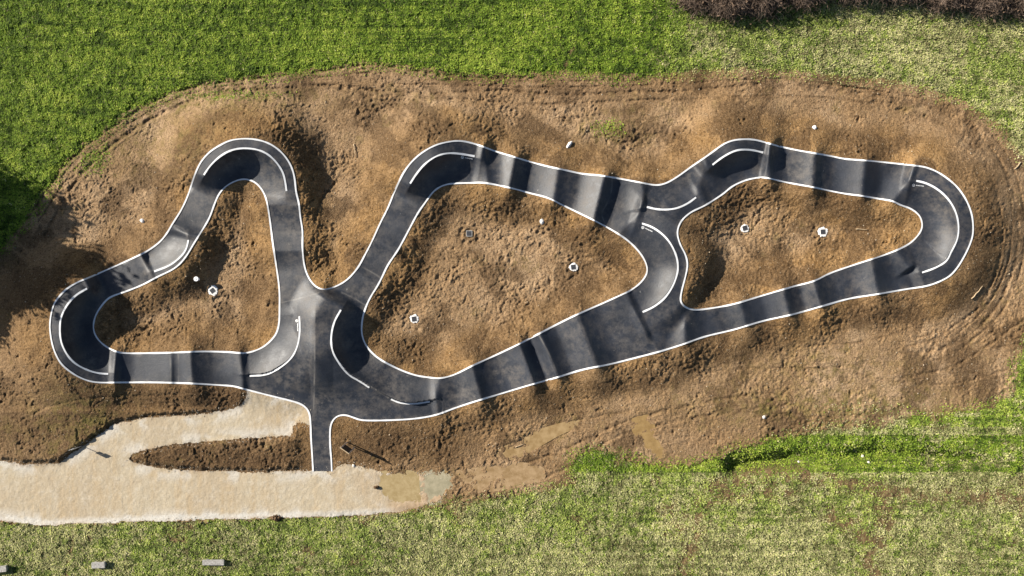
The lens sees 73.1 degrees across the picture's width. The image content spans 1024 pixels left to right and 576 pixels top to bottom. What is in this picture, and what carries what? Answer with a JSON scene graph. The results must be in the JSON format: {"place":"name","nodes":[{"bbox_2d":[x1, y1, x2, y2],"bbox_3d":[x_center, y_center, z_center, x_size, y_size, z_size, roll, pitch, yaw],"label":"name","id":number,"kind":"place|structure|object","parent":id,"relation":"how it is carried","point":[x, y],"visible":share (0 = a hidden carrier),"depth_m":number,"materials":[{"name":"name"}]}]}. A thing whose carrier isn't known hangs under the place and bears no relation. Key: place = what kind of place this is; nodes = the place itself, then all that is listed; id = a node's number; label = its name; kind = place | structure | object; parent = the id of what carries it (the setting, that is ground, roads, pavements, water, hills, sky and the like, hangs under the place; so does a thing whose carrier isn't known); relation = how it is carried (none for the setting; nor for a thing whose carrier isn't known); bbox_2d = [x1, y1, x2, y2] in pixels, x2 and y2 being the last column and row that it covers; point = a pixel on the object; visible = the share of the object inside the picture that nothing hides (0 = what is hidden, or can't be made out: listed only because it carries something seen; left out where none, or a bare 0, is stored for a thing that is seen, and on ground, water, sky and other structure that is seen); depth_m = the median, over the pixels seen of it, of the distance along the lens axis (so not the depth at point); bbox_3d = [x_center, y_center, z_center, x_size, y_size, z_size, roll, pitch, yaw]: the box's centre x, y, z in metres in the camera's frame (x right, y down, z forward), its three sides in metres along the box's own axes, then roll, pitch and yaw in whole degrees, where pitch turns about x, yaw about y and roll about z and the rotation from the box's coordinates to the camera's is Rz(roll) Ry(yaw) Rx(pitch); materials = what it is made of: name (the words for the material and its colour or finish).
{"place":"outdoors","nodes":[
{"label":"outdoors","id":0,"kind":"place"},
{"bbox_2d":[0,391,440,525],"bbox_3d":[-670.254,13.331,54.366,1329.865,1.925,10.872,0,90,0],"label":"path","id":1,"kind":"structure","parent":0,"point":[98,479],"depth_m":54.00,"materials":[{"name":"beige gravel"}]},
{"bbox_2d":[269,514,280,521],"bbox_3d":[-18.442,17.930,53.811,1.000,0.352,0.601,0,90,0],"label":"soil clod","id":2,"kind":"object","parent":1,"relation":"on","point":[276,517],"visible":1,"depth_m":53.82,"materials":[{"name":"brown soil"}]},
{"bbox_2d":[378,470,421,502],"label":"puddle","id":3,"kind":"object","parent":1,"relation":"on","point":[400,487],"visible":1,"depth_m":54.03,"materials":[{"name":"liquid"}]},
{"bbox_2d":[419,470,452,504],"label":"puddle","id":4,"kind":"object","parent":1,"relation":"on","point":[436,485],"visible":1,"depth_m":54.02,"materials":[{"name":"liquid"}]},
{"bbox_2d":[49,138,973,471],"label":"track","id":5,"kind":"structure","parent":0,"point":[319,362],"depth_m":53.05,"materials":[{"name":"black asphalt"}]},
{"bbox_2d":[0,0,1023,575],"bbox_3d":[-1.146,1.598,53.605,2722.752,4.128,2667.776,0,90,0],"label":"ground","id":6,"kind":"structure","parent":0,"point":[668,126],"depth_m":53.92,"materials":[{"name":"soil"}]},
{"bbox_2d":[0,564,7,571],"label":"concrete bench","id":7,"kind":"object","parent":6,"relation":"on","point":[4,568],"visible":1,"depth_m":53.47,"materials":[{"name":"grey concrete"}]},
{"bbox_2d":[91,561,106,567],"bbox_3d":[-32.045,21.474,53.768,1.030,0.541,0.471,-2,90,0],"label":"concrete bench","id":8,"kind":"object","parent":6,"relation":"on","point":[96,564],"visible":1,"depth_m":53.50,"materials":[{"name":"grey concrete"}]},
{"bbox_2d":[208,285,217,295],"bbox_3d":[-23.395,0.191,54.142,0.883,0.234,0.916,-37,90,0],"label":"drain inlet","id":9,"kind":"object","parent":6,"relation":"in","point":[213,290],"visible":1,"depth_m":54.04,"materials":[{"name":"metal"}]},
{"bbox_2d":[202,559,224,564],"bbox_3d":[-23.178,21.302,53.859,1.690,0.534,0.431,0,90,0],"label":"concrete bench","id":10,"kind":"object","parent":6,"relation":"on","point":[214,562],"visible":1,"depth_m":53.60,"materials":[{"name":"grey concrete"}]},
{"bbox_2d":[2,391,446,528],"bbox_3d":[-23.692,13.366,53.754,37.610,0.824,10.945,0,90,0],"label":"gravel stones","id":11,"kind":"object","parent":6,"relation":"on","point":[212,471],"visible":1,"depth_m":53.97,"materials":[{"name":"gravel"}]},
{"bbox_2d":[341,442,354,453],"bbox_3d":[-12.606,12.272,53.246,0.800,2.345,0.080,35,90,0],"label":"info board","id":12,"kind":"object","parent":6,"relation":"on","point":[346,448],"visible":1,"depth_m":52.63,"materials":[{"name":"wood"}]},
{"bbox_2d":[409,314,418,322],"bbox_3d":[-7.634,2.419,54.090,0.784,0.234,0.782,-9,90,0],"label":"drain inlet","id":13,"kind":"object","parent":6,"relation":"in","point":[413,319],"visible":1,"depth_m":53.99,"materials":[{"name":"metal"}]},
{"bbox_2d":[466,230,471,236],"bbox_3d":[-3.343,-4.263,54.141,0.480,0.234,0.480,0,90,0],"label":"drain inlet","id":14,"kind":"object","parent":6,"relation":"in","point":[468,233],"visible":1,"depth_m":54.03,"materials":[{"name":"metal"}]},
{"bbox_2d":[455,462,545,491],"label":"puddle","id":15,"kind":"object","parent":6,"relation":"on","point":[514,476],"visible":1,"depth_m":54.06,"materials":[{"name":"liquid"}]},
{"bbox_2d":[0,0,1023,575],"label":"grass","id":16,"kind":"structure","parent":6,"relation":"on","point":[608,66],"depth_m":53.92,"materials":[{"name":"green plant"}]},
{"bbox_2d":[1,66,1023,514],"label":"pebbles","id":17,"kind":"object","parent":6,"relation":"on","point":[509,268],"visible":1,"depth_m":53.86,"materials":[{"name":"stone"}]},
{"bbox_2d":[497,419,582,459],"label":"puddle","id":18,"kind":"object","parent":6,"relation":"on","point":[541,437],"visible":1,"depth_m":54.08,"materials":[{"name":"brown liquid"}]},
{"bbox_2d":[569,263,577,270],"bbox_3d":[4.850,-1.617,54.126,0.710,0.234,0.694,41,90,0],"label":"drain inlet","id":19,"kind":"object","parent":6,"relation":"in","point":[572,266],"visible":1,"depth_m":54.02,"materials":[{"name":"metal"}]},
{"bbox_2d":[631,414,663,457],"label":"puddle","id":20,"kind":"object","parent":6,"relation":"on","point":[650,441],"visible":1,"depth_m":53.99,"materials":[{"name":"liquid"}]},
{"bbox_2d":[669,0,717,19],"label":"bramble bush","id":21,"kind":"object","parent":6,"relation":"on","point":[694,3],"visible":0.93,"depth_m":53.30,"materials":[{"name":"brown plant"}]},
{"bbox_2d":[691,0,760,25],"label":"bramble bush","id":22,"kind":"object","parent":6,"relation":"on","point":[728,8],"visible":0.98,"depth_m":52.91,"materials":[{"name":"brown plant"}]},
{"bbox_2d":[740,224,748,231],"bbox_3d":[18.215,-4.655,54.094,0.670,0.234,0.684,18,90,0],"label":"drain inlet","id":23,"kind":"object","parent":6,"relation":"in","point":[745,228],"visible":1,"depth_m":53.99,"materials":[{"name":"metal"}]},
{"bbox_2d":[735,0,794,30],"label":"bramble bush","id":24,"kind":"object","parent":6,"relation":"on","point":[764,5],"visible":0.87,"depth_m":53.04,"materials":[{"name":"brown plant"}]},
{"bbox_2d":[775,0,835,20],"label":"bramble bush","id":25,"kind":"object","parent":6,"relation":"on","point":[803,3],"visible":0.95,"depth_m":53.28,"materials":[{"name":"brown plant"}]},
{"bbox_2d":[817,227,827,236],"bbox_3d":[24.293,-4.397,54.105,0.870,0.234,0.853,-3,90,0],"label":"drain inlet","id":26,"kind":"object","parent":6,"relation":"in","point":[822,231],"visible":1,"depth_m":54.00,"materials":[{"name":"metal"}]},
{"bbox_2d":[818,0,888,15],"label":"bramble bush","id":27,"kind":"object","parent":6,"relation":"on","point":[845,1],"visible":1,"depth_m":53.36,"materials":[{"name":"brown plant"}]},
{"bbox_2d":[875,0,925,14],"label":"bramble bush","id":28,"kind":"object","parent":6,"relation":"on","point":[905,1],"visible":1,"depth_m":53.35,"materials":[{"name":"brown plant"}]},
{"bbox_2d":[909,0,974,19],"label":"bramble bush","id":29,"kind":"object","parent":6,"relation":"on","point":[938,4],"visible":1,"depth_m":53.23,"materials":[{"name":"brown plant"}]},
{"bbox_2d":[954,0,1017,25],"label":"bramble bush","id":30,"kind":"object","parent":6,"relation":"on","point":[988,7],"visible":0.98,"depth_m":53.12,"materials":[{"name":"brown plant"}]},
{"bbox_2d":[998,0,1023,23],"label":"bramble bush","id":31,"kind":"object","parent":6,"relation":"on","point":[1014,6],"visible":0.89,"depth_m":53.22,"materials":[{"name":"brown plant"}]}
]}

